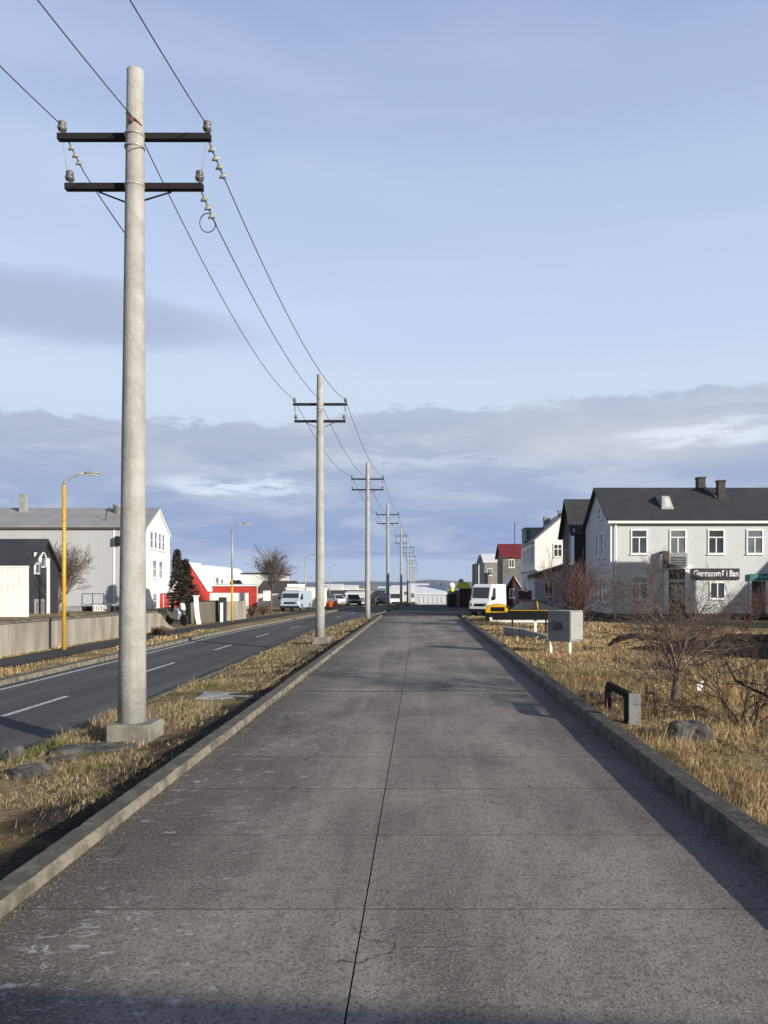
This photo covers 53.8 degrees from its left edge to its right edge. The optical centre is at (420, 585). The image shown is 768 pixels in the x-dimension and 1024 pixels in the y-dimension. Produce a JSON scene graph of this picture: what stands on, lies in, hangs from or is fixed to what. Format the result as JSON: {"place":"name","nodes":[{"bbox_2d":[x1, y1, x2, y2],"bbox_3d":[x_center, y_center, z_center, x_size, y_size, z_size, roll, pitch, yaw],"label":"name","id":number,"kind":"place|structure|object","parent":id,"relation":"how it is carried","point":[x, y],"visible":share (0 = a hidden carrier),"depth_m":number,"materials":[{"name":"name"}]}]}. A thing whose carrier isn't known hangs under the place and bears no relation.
{"place":"outdoors","nodes":[
{"label":"outdoors","id":0,"kind":"place"},
{"bbox_2d":[93,605,109,610],"bbox_3d":[-27.644,1.922,65.435,1.147,0.556,0.930,0,0,0],"label":"storage box","id":1,"kind":"object","parent":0,"point":[101,607],"visible":0.96,"depth_m":65.00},
{"bbox_2d":[0,604,361,667],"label":"pavement","id":2,"kind":"structure","parent":0,"point":[26,658],"depth_m":26.76,"materials":[{"name":"concrete"}]},
{"bbox_2d":[62,471,99,649],"bbox_3d":[-11.232,-0.826,25.000,1.261,5.952,0.200,0,0,0],"label":"street lamp","id":3,"kind":"object","parent":2,"relation":"on","point":[91,473],"visible":0.98,"depth_m":24.95,"materials":[{"name":"metal"}]},
{"bbox_2d":[219,597,226,621],"bbox_3d":[-11.688,1.465,44.650,0.393,1.569,0.400,0,0,0],"label":"gatepost","id":4,"kind":"object","parent":2,"relation":"on","point":[222,609],"visible":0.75,"depth_m":44.50,"materials":[{"name":"white paint"}]},
{"bbox_2d":[231,522,250,621],"bbox_3d":[-10.600,-0.801,44.600,1.183,5.882,0.200,0,0,0],"label":"street lamp","id":5,"kind":"object","parent":2,"relation":"on","point":[246,523],"visible":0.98,"depth_m":44.55,"materials":[{"name":"metal"}]},
{"bbox_2d":[278,591,311,610],"bbox_3d":[-10.770,1.290,65.480,2.110,1.720,4.040,0,0,7],"label":"parked van","id":6,"kind":"object","parent":2,"relation":"on","point":[299,600],"visible":0.99,"depth_m":63.91,"materials":[{"name":"white paint"}]},
{"bbox_2d":[0,605,409,749],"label":"road","id":7,"kind":"structure","parent":0,"point":[89,692],"depth_m":17.95,"materials":[{"name":"asphalt"}]},
{"bbox_2d":[0,616,314,689],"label":"edge line","id":8,"kind":"object","parent":7,"relation":"on","point":[116,660],"visible":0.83,"depth_m":20.77,"materials":[{"name":"paint"}]},
{"bbox_2d":[1,613,353,715],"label":"line","id":9,"kind":"object","parent":7,"relation":"on","point":[17,711],"visible":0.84,"depth_m":14.79,"materials":[{"name":"paint"}]},
{"bbox_2d":[0,605,373,685],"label":"road kerb","id":10,"kind":"structure","parent":7,"relation":"on","point":[33,674],"depth_m":22.90,"materials":[{"name":"concrete"}]},
{"bbox_2d":[0,605,408,764],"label":"road kerb","id":11,"kind":"structure","parent":7,"relation":"on","point":[222,669],"depth_m":17.77,"materials":[{"name":"concrete"}]},
{"bbox_2d":[375,593,389,604],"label":"parked car","id":12,"kind":"object","parent":7,"relation":"on","point":[380,597],"visible":0.48,"depth_m":97.88,"materials":[{"name":"paint"}]},
{"bbox_2d":[389,593,400,604],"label":"parked car","id":13,"kind":"object","parent":7,"relation":"on","point":[394,597],"visible":0.43,"depth_m":97.92,"materials":[{"name":"white paint"}]},
{"bbox_2d":[170,580,471,587],"bbox_3d":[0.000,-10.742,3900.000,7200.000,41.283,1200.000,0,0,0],"label":"hills","id":14,"kind":"structure","parent":0,"point":[430,582],"depth_m":3627.10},
{"bbox_2d":[0,616,767,1023],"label":"path","id":15,"kind":"structure","parent":0,"point":[368,826],"depth_m":4.82,"materials":[{"name":"concrete"}]},
{"bbox_2d":[0,658,767,940],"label":"grit","id":16,"kind":"object","parent":15,"relation":"on","point":[246,737],"visible":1,"depth_m":6.03,"materials":[{"name":"gravel"}]},
{"bbox_2d":[0,591,767,880],"bbox_3d":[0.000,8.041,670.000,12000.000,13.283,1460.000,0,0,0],"label":"ground","id":17,"kind":"structure","parent":0,"point":[12,858],"depth_m":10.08,"materials":[{"name":"plant"}]},
{"bbox_2d":[0,745,24,761],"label":"rock","id":18,"kind":"object","parent":17,"relation":"on","point":[15,751],"visible":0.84,"depth_m":8.92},
{"bbox_2d":[0,566,28,616],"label":"white shed","id":19,"kind":"structure","parent":17,"relation":"on","point":[14,591],"depth_m":34.00,"materials":[{"name":"paint"}]},
{"bbox_2d":[0,539,61,613],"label":"black house","id":20,"kind":"structure","parent":17,"relation":"on","point":[38,557],"depth_m":40.19,"materials":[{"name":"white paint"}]},
{"bbox_2d":[10,763,54,779],"bbox_3d":[-4.128,2.019,8.000,0.416,0.265,0.359,0,0,2],"label":"rock","id":21,"kind":"object","parent":17,"relation":"on","point":[33,770],"visible":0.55,"depth_m":7.88,"materials":[{"name":"stone"}]},
{"bbox_2d":[47,755,76,763],"bbox_3d":[-4.125,2.018,8.705,0.304,0.118,0.252,0,0,1],"label":"rock","id":22,"kind":"object","parent":17,"relation":"on","point":[67,758],"visible":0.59,"depth_m":8.63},
{"bbox_2d":[51,541,94,613],"bbox_3d":[-21.771,-0.393,46.205,4.673,4.986,3.926,0,0,33],"label":"bare tree","id":23,"kind":"object","parent":17,"relation":"on","point":[71,570],"visible":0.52,"depth_m":46.09,"materials":[{"name":"brown plant"}]},
{"bbox_2d":[0,494,170,609],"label":"warehouse","id":24,"kind":"structure","parent":17,"relation":"on","point":[98,529],"depth_m":70.00,"materials":[{"name":"white paint"}]},
{"bbox_2d":[152,559,157,578],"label":"window","id":25,"kind":"structure","parent":24,"relation":"in","point":[154,562],"depth_m":73.31,"materials":[{"name":"white paint"}]},
{"bbox_2d":[158,560,163,579],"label":"window","id":26,"kind":"structure","parent":24,"relation":"in","point":[160,563],"depth_m":76.11,"materials":[{"name":"white paint"}]},
{"bbox_2d":[0,611,174,656],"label":"retaining wall","id":27,"kind":"structure","parent":17,"relation":"on","point":[19,636],"depth_m":26.19,"materials":[{"name":"concrete"}]},
{"bbox_2d":[60,593,118,610],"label":"loading platform","id":28,"kind":"structure","parent":17,"relation":"on","point":[84,607],"depth_m":66.03,"materials":[{"name":"metal"}]},
{"bbox_2d":[49,741,138,754],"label":"stone slab","id":29,"kind":"structure","parent":17,"relation":"on","point":[80,748],"depth_m":9.15,"materials":[{"name":"stone"}]},
{"bbox_2d":[0,628,218,677],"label":"dry grass","id":30,"kind":"structure","parent":17,"relation":"on","point":[147,643],"depth_m":24.98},
{"bbox_2d":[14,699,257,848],"bbox_3d":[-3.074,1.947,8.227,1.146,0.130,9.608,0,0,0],"label":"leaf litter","id":31,"kind":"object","parent":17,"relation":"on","point":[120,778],"visible":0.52,"depth_m":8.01,"materials":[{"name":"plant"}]},
{"bbox_2d":[57,65,227,743],"bbox_3d":[-3.724,-2.258,9.990,2.217,9.021,0.721,0,0,0],"label":"utility pole","id":32,"kind":"object","parent":17,"relation":"on","point":[131,723],"visible":0.99,"depth_m":9.79,"materials":[{"name":"concrete"}]},
{"bbox_2d":[0,66,123,231],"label":"overhead wire","id":33,"kind":"object","parent":32,"relation":"attached to","point":[59,123],"visible":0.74,"depth_m":9.71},
{"bbox_2d":[37,0,409,566],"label":"overhead wire","id":34,"kind":"object","parent":32,"relation":"attached to","point":[174,206],"visible":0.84,"depth_m":11.43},
{"bbox_2d":[130,0,417,570],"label":"overhead wire","id":35,"kind":"object","parent":32,"relation":"attached to","point":[243,221],"visible":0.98,"depth_m":11.33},
{"bbox_2d":[216,227,414,570],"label":"overhead wire","id":36,"kind":"object","parent":32,"relation":"attached to","point":[284,353],"visible":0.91,"depth_m":15.32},
{"bbox_2d":[165,548,182,608],"bbox_3d":[-20.356,-0.449,62.933,2.039,5.498,2.030,0,0,-20],"label":"conifer","id":37,"kind":"object","parent":17,"relation":"on","point":[176,560],"visible":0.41,"depth_m":62.80,"materials":[{"name":"green plant"}]},
{"bbox_2d":[166,603,187,625],"bbox_3d":[-13.216,1.538,41.000,1.860,1.215,0.691,0,0,35],"label":"motorcycle","id":38,"kind":"object","parent":17,"relation":"on","point":[177,614],"visible":1,"depth_m":40.75,"materials":[{"name":"metal"}]},
{"bbox_2d":[170,557,200,608],"bbox_3d":[-18.117,0.042,58.064,2.867,4.515,3.194,0,0,0],"label":"conifer","id":39,"kind":"object","parent":17,"relation":"on","point":[185,585],"visible":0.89,"depth_m":57.75,"materials":[{"name":"green plant"}]},
{"bbox_2d":[180,602,193,623],"bbox_3d":[-13.209,1.550,42.787,0.743,1.300,0.160,0,0,-42],"label":"fence panel","id":40,"kind":"object","parent":17,"relation":"on","point":[189,610],"visible":0.71,"depth_m":42.83,"materials":[{"name":"metal"}]},
{"bbox_2d":[0,616,376,847],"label":"dry grass","id":41,"kind":"structure","parent":17,"relation":"on","point":[61,739],"depth_m":10.29,"materials":[{"name":"plant"}]},
{"bbox_2d":[0,615,381,919],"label":"path kerb","id":42,"kind":"structure","parent":17,"relation":"on","point":[21,884],"depth_m":6.21,"materials":[{"name":"concrete"}]},
{"bbox_2d":[170,563,213,608],"bbox_3d":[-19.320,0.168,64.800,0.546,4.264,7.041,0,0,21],"label":"red gabled house","id":43,"kind":"structure","parent":17,"relation":"on","point":[202,580],"depth_m":65.38,"materials":[{"name":"paint"}]},
{"bbox_2d":[193,595,200,623],"bbox_3d":[-12.459,1.435,42.225,0.442,1.797,0.350,0,0,0],"label":"gatepost","id":44,"kind":"object","parent":17,"relation":"on","point":[196,608],"visible":0.91,"depth_m":42.10,"materials":[{"name":"white paint"}]},
{"bbox_2d":[199,600,218,622],"bbox_3d":[-12.437,1.532,44.221,0.160,1.326,1.766,0,0,25],"label":"fence panel","id":45,"kind":"object","parent":17,"relation":"on","point":[208,611],"visible":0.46,"depth_m":44.27,"materials":[{"name":"metal"}]},
{"bbox_2d":[202,565,245,583],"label":"arched hall","id":46,"kind":"structure","parent":17,"relation":"on","point":[219,575],"depth_m":85.64,"materials":[{"name":"white paint"}]},
{"bbox_2d":[195,691,253,699],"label":"stone slab","id":47,"kind":"structure","parent":17,"relation":"on","point":[210,695],"depth_m":13.57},
{"bbox_2d":[210,593,248,612],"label":"white wall","id":48,"kind":"structure","parent":17,"relation":"on","point":[236,596],"depth_m":54.00,"materials":[{"name":"paint"}]},
{"bbox_2d":[211,584,258,608],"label":"red building","id":49,"kind":"structure","parent":17,"relation":"on","point":[251,590],"depth_m":67.00,"materials":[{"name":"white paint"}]},
{"bbox_2d":[227,601,245,620],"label":"garden wall","id":50,"kind":"structure","parent":17,"relation":"on","point":[239,609],"depth_m":47.67,"materials":[{"name":"concrete"}]},
{"bbox_2d":[229,573,289,586],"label":"white factory","id":51,"kind":"structure","parent":17,"relation":"on","point":[250,578],"depth_m":95.00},
{"bbox_2d":[243,543,296,613],"bbox_3d":[-11.421,-0.518,58.322,3.781,5.638,3.746,0,0,32],"label":"bare tree","id":52,"kind":"object","parent":17,"relation":"on","point":[273,567],"visible":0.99,"depth_m":57.88,"materials":[{"name":"brown plant"}]},
{"bbox_2d":[258,581,298,605],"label":"brown roofed house","id":53,"kind":"structure","parent":17,"relation":"on","point":[279,588],"depth_m":88.13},
{"bbox_2d":[285,584,327,606],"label":"white house","id":54,"kind":"structure","parent":17,"relation":"on","point":[295,587],"depth_m":80.00,"materials":[{"name":"paint"}]},
{"bbox_2d":[293,374,346,643],"bbox_3d":[-3.478,-2.520,26.049,1.892,9.508,0.637,0,0,0],"label":"utility pole","id":55,"kind":"object","parent":17,"relation":"on","point":[320,637],"visible":1,"depth_m":25.89,"materials":[{"name":"concrete"}]},
{"bbox_2d":[324,584,344,589],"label":"building","id":56,"kind":"structure","parent":17,"relation":"on","point":[337,586],"depth_m":210.71,"materials":[{"name":"white glass"}]},
{"bbox_2d":[327,594,345,604],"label":"parked car","id":57,"kind":"object","parent":17,"relation":"on","point":[338,598],"visible":0.66,"depth_m":107.44,"materials":[{"name":"white paint"}]},
{"bbox_2d":[327,590,364,598],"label":"building","id":58,"kind":"structure","parent":17,"relation":"on","point":[342,592],"depth_m":133.07,"materials":[{"name":"grey glass"}]},
{"bbox_2d":[346,595,361,605],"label":"parked car","id":59,"kind":"object","parent":17,"relation":"on","point":[353,599],"visible":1,"depth_m":89.66,"materials":[{"name":"paint"}]},
{"bbox_2d":[345,591,370,603],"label":"building","id":60,"kind":"structure","parent":17,"relation":"on","point":[361,594],"depth_m":112.00,"materials":[{"name":"white glass"}]},
{"bbox_2d":[351,462,383,618],"bbox_3d":[-3.231,-2.727,46.101,2.028,9.532,0.532,0,0,0],"label":"utility pole","id":61,"kind":"object","parent":17,"relation":"on","point":[367,557],"visible":0.98,"depth_m":45.90,"materials":[{"name":"concrete"}]},
{"bbox_2d":[370,588,385,603],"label":"building","id":62,"kind":"structure","parent":17,"relation":"on","point":[374,592],"depth_m":118.00,"materials":[{"name":"grey glass"}]},
{"bbox_2d":[376,504,398,609],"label":"utility pole","id":63,"kind":"object","parent":17,"relation":"on","point":[387,514],"visible":1,"depth_m":65.89,"materials":[{"name":"concrete"}]},
{"bbox_2d":[391,585,406,600],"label":"building","id":64,"kind":"structure","parent":17,"relation":"on","point":[404,593],"depth_m":220.00,"materials":[{"name":"white paint"}]},
{"bbox_2d":[395,526,406,603],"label":"utility pole","id":65,"kind":"object","parent":17,"relation":"on","point":[400,564],"visible":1,"depth_m":87.88,"materials":[{"name":"concrete"}]},
{"bbox_2d":[406,583,428,601],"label":"building","id":66,"kind":"structure","parent":17,"relation":"on","point":[412,593],"depth_m":170.16,"materials":[{"name":"white paint"}]},
{"bbox_2d":[414,585,446,603],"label":"grey hall","id":67,"kind":"structure","parent":17,"relation":"on","point":[430,594],"depth_m":105.00,"materials":[{"name":"metal"}]},
{"bbox_2d":[454,579,471,606],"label":"kiosk","id":68,"kind":"object","parent":17,"relation":"on","point":[464,592],"visible":0.86,"depth_m":78.00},
{"bbox_2d":[472,555,479,586],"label":"pale narrow house","id":69,"kind":"structure","parent":17,"relation":"on","point":[475,573],"depth_m":125.30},
{"bbox_2d":[478,554,496,583],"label":"flat fronted house","id":70,"kind":"structure","parent":17,"relation":"on","point":[487,563],"depth_m":112.00,"materials":[{"name":"white paint"}]},
{"bbox_2d":[495,522,520,584],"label":"red roofed house","id":71,"kind":"structure","parent":17,"relation":"on","point":[508,557],"depth_m":100.22,"materials":[{"name":"metal"}]},
{"bbox_2d":[503,626,519,636],"bbox_3d":[3.427,1.764,28.210,0.203,0.472,1.254,0,0,-25],"label":"concrete slab","id":72,"kind":"object","parent":17,"relation":"on","point":[511,631],"depth_m":28.07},
{"bbox_2d":[503,575,520,605],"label":"maroon house","id":73,"kind":"structure","parent":17,"relation":"on","point":[510,582],"depth_m":85.00,"materials":[{"name":"red paint"}]},
{"bbox_2d":[492,613,547,633],"bbox_3d":[4.059,1.538,30.100,2.400,0.924,0.200,0,0,0],"label":"barrier rail","id":74,"kind":"object","parent":17,"relation":"on","point":[535,617],"visible":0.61,"depth_m":30.00,"materials":[{"name":"metal"}]},
{"bbox_2d":[514,586,531,603],"bbox_3d":[8.435,1.175,62.050,1.407,2.350,0.200,0,0,0],"label":"board fence","id":75,"kind":"object","parent":17,"relation":"on","point":[521,594],"visible":0.38,"depth_m":62.00,"materials":[{"name":"brown paint"}]},
{"bbox_2d":[485,600,561,622],"bbox_3d":[5.459,1.383,39.400,4.122,1.275,1.694,0,0,7],"label":"parked car","id":76,"kind":"object","parent":17,"relation":"on","point":[517,607],"visible":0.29,"depth_m":38.69,"materials":[{"name":"yellow paint"}]},
{"bbox_2d":[520,628,539,639],"bbox_3d":[3.904,1.769,26.910,0.175,0.461,1.841,0,0,-16],"label":"concrete slab","id":77,"kind":"object","parent":17,"relation":"on","point":[527,633],"depth_m":26.87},
{"bbox_2d":[519,510,562,591],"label":"cream house","id":78,"kind":"structure","parent":17,"relation":"on","point":[536,541],"depth_m":70.00,"materials":[{"name":"white paint"}]},
{"bbox_2d":[553,544,562,557],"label":"window","id":79,"kind":"structure","parent":78,"relation":"in","point":[557,548],"depth_m":69.95,"materials":[{"name":"white paint"}]},
{"bbox_2d":[527,564,562,608],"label":"lean to shed","id":80,"kind":"object","parent":17,"relation":"on","point":[533,588],"visible":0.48,"depth_m":66.00,"materials":[{"name":"white paint"}]},
{"bbox_2d":[548,610,582,654],"bbox_3d":[3.998,1.340,20.815,0.673,1.321,0.761,0,0,40],"label":"utility cabinet","id":81,"kind":"object","parent":17,"relation":"on","point":[565,625],"visible":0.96,"depth_m":20.56,"materials":[{"name":"metal"}]},
{"bbox_2d":[558,499,589,609],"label":"black house","id":82,"kind":"structure","parent":17,"relation":"on","point":[571,535],"depth_m":59.83,"materials":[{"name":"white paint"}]},
{"bbox_2d":[569,528,573,564],"bbox_3d":[11.844,-3.037,59.160,0.107,2.796,1.724,0,0,0],"label":"window","id":83,"kind":"structure","parent":82,"relation":"in","point":[571,537],"depth_m":59.05,"materials":[{"name":"glass"}]},
{"bbox_2d":[519,547,632,628],"bbox_3d":[6.621,0.177,33.121,5.239,3.884,3.811,0,0,40],"label":"bare shrub","id":84,"kind":"object","parent":17,"relation":"on","point":[576,588],"visible":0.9,"depth_m":32.84,"materials":[{"name":"brown plant"}]},
{"bbox_2d":[461,617,767,872],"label":"path kerb","id":85,"kind":"structure","parent":17,"relation":"on","point":[744,834],"depth_m":7.16,"materials":[{"name":"concrete"}]},
{"bbox_2d":[605,682,640,724],"bbox_3d":[2.857,1.705,10.725,0.177,0.550,1.250,0,0,0],"label":"low barrier","id":86,"kind":"object","parent":17,"relation":"on","point":[632,708],"visible":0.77,"depth_m":10.15,"materials":[{"name":"black paint"}]},
{"bbox_2d":[608,634,658,645],"bbox_3d":[6.238,1.581,22.125,1.450,0.366,0.250,0,0,0],"label":"curved plank","id":87,"kind":"object","parent":17,"relation":"on","point":[621,638],"visible":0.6,"depth_m":22.00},
{"bbox_2d":[645,684,657,711],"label":"wooden stakes","id":88,"kind":"object","parent":17,"relation":"on","point":[647,692],"visible":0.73,"depth_m":11.00,"materials":[{"name":"brown wood"}]},
{"bbox_2d":[594,600,721,683],"bbox_3d":[4.728,1.097,14.490,2.426,1.824,2.522,0,0,0],"label":"bare shrub","id":89,"kind":"object","parent":17,"relation":"on","point":[664,658],"visible":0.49,"depth_m":14.56,"materials":[{"name":"red plant"}]},
{"bbox_2d":[581,477,767,619],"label":"two storey house","id":90,"kind":"structure","parent":17,"relation":"on","point":[720,525],"depth_m":50.00,"materials":[{"name":"white paint"}]},
{"bbox_2d":[601,533,604,558],"bbox_3d":[12.543,-2.731,52.057,0.107,1.782,1.126,0,0,0],"label":"window","id":91,"kind":"structure","parent":90,"relation":"in","point":[602,534],"depth_m":51.93,"materials":[{"name":"glass"}]},
{"bbox_2d":[630,576,647,600],"bbox_3d":[14.500,0.157,49.944,1.221,1.671,0.107,0,0,0],"label":"window","id":92,"kind":"structure","parent":90,"relation":"in","point":[643,579],"depth_m":49.98,"materials":[{"name":"glass"}]},
{"bbox_2d":[630,529,648,554],"bbox_3d":[14.471,-2.887,49.944,1.221,1.701,0.107,0,0,0],"label":"window","id":93,"kind":"structure","parent":90,"relation":"in","point":[639,537],"depth_m":49.98,"materials":[{"name":"white paint"}]},
{"bbox_2d":[659,551,687,568],"bbox_3d":[16.666,-1.687,49.720,1.767,1.179,0.540,0,0,0],"label":"balcony","id":94,"kind":"object","parent":90,"relation":"attached to","point":[680,559],"depth_m":49.60,"materials":[{"name":"metal"}]},
{"bbox_2d":[669,569,684,612],"bbox_3d":[16.941,0.361,49.930,1.047,2.898,0.100,0,0,0],"label":"door","id":95,"kind":"structure","parent":90,"relation":"in","point":[679,574],"depth_m":49.93,"materials":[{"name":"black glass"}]},
{"bbox_2d":[669,529,687,554],"bbox_3d":[17.029,-2.887,49.944,1.221,1.701,0.107,0,0,0],"label":"window","id":96,"kind":"structure","parent":90,"relation":"in","point":[677,537],"depth_m":49.98,"materials":[{"name":"white paint"}]},
{"bbox_2d":[692,568,739,579],"bbox_3d":[19.500,-0.779,49.903,3.118,0.735,0.115,0,0,0],"label":"shop sign","id":97,"kind":"object","parent":90,"relation":"attached to","point":[730,573],"visible":0.89,"depth_m":49.86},
{"bbox_2d":[707,529,725,554],"bbox_3d":[19.559,-2.887,49.944,1.221,1.701,0.107,0,0,0],"label":"window","id":98,"kind":"structure","parent":90,"relation":"in","point":[716,537],"depth_m":49.98,"materials":[{"name":"white paint"}]},
{"bbox_2d":[709,582,726,599],"bbox_3d":[19.647,0.334,49.944,1.162,1.201,0.107,0,0,0],"label":"window","id":99,"kind":"structure","parent":90,"relation":"in","point":[717,590],"depth_m":49.98,"materials":[{"name":"white paint"}]},
{"bbox_2d":[745,529,764,554],"bbox_3d":[22.118,-2.887,49.944,1.221,1.701,0.107,0,0,0],"label":"window","id":100,"kind":"structure","parent":90,"relation":"in","point":[754,537],"depth_m":49.98,"materials":[{"name":"white paint"}]},
{"bbox_2d":[749,574,767,579],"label":"shop sign","id":101,"kind":"object","parent":90,"relation":"attached to","point":[758,576],"visible":1,"depth_m":49.80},
{"bbox_2d":[752,581,765,612],"bbox_3d":[22.353,0.758,49.974,0.941,2.104,0.047,0,0,0],"label":"door","id":102,"kind":"structure","parent":90,"relation":"in","point":[754,583],"depth_m":49.95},
{"bbox_2d":[581,548,767,705],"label":"bare tree","id":103,"kind":"object","parent":17,"relation":"on","point":[664,630],"visible":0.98,"depth_m":11.76,"materials":[{"name":"brown plant"}]},
{"bbox_2d":[664,719,712,745],"bbox_3d":[3.219,1.845,9.108,0.582,0.449,0.481,0,0,12],"label":"rock","id":104,"kind":"object","parent":17,"relation":"on","point":[696,728],"visible":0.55,"depth_m":8.94,"materials":[{"name":"stone"}]},
{"bbox_2d":[631,629,767,726],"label":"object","id":105,"kind":"object","parent":17,"relation":"on","point":[724,703],"visible":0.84,"depth_m":10.37,"materials":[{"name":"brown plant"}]},
{"bbox_2d":[661,634,767,659],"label":"timber edging","id":106,"kind":"object","parent":17,"relation":"on","point":[761,651],"visible":0.28,"depth_m":22.40,"materials":[{"name":"wood"}]},
{"bbox_2d":[712,659,767,722],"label":"dead limb","id":107,"kind":"object","parent":17,"relation":"on","point":[742,684],"visible":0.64,"depth_m":10.87,"materials":[{"name":"wood"}]},
{"bbox_2d":[715,581,767,630],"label":"bare shrub","id":108,"kind":"object","parent":17,"relation":"on","point":[756,604],"visible":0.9,"depth_m":35.59,"materials":[{"name":"red plant"}]},
{"bbox_2d":[0,0,767,581],"label":"sky","id":109,"kind":"structure","parent":0,"point":[523,243],"materials":[{"name":"blue"}]},
{"bbox_2d":[383,602,606,620],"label":"side road","id":110,"kind":"structure","parent":0,"point":[413,609],"depth_m":58.05,"materials":[{"name":"asphalt"}]},
{"bbox_2d":[447,591,456,606],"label":"planter box","id":111,"kind":"object","parent":110,"relation":"on","point":[454,600],"visible":0.73,"depth_m":77.50,"materials":[{"name":"black wood"}]},
{"bbox_2d":[468,584,505,614],"bbox_3d":[4.365,0.900,48.882,1.780,2.020,3.190,0,0,26],"label":"parked van","id":112,"kind":"object","parent":110,"relation":"on","point":[482,597],"visible":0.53,"depth_m":47.85,"materials":[{"name":"white paint"}]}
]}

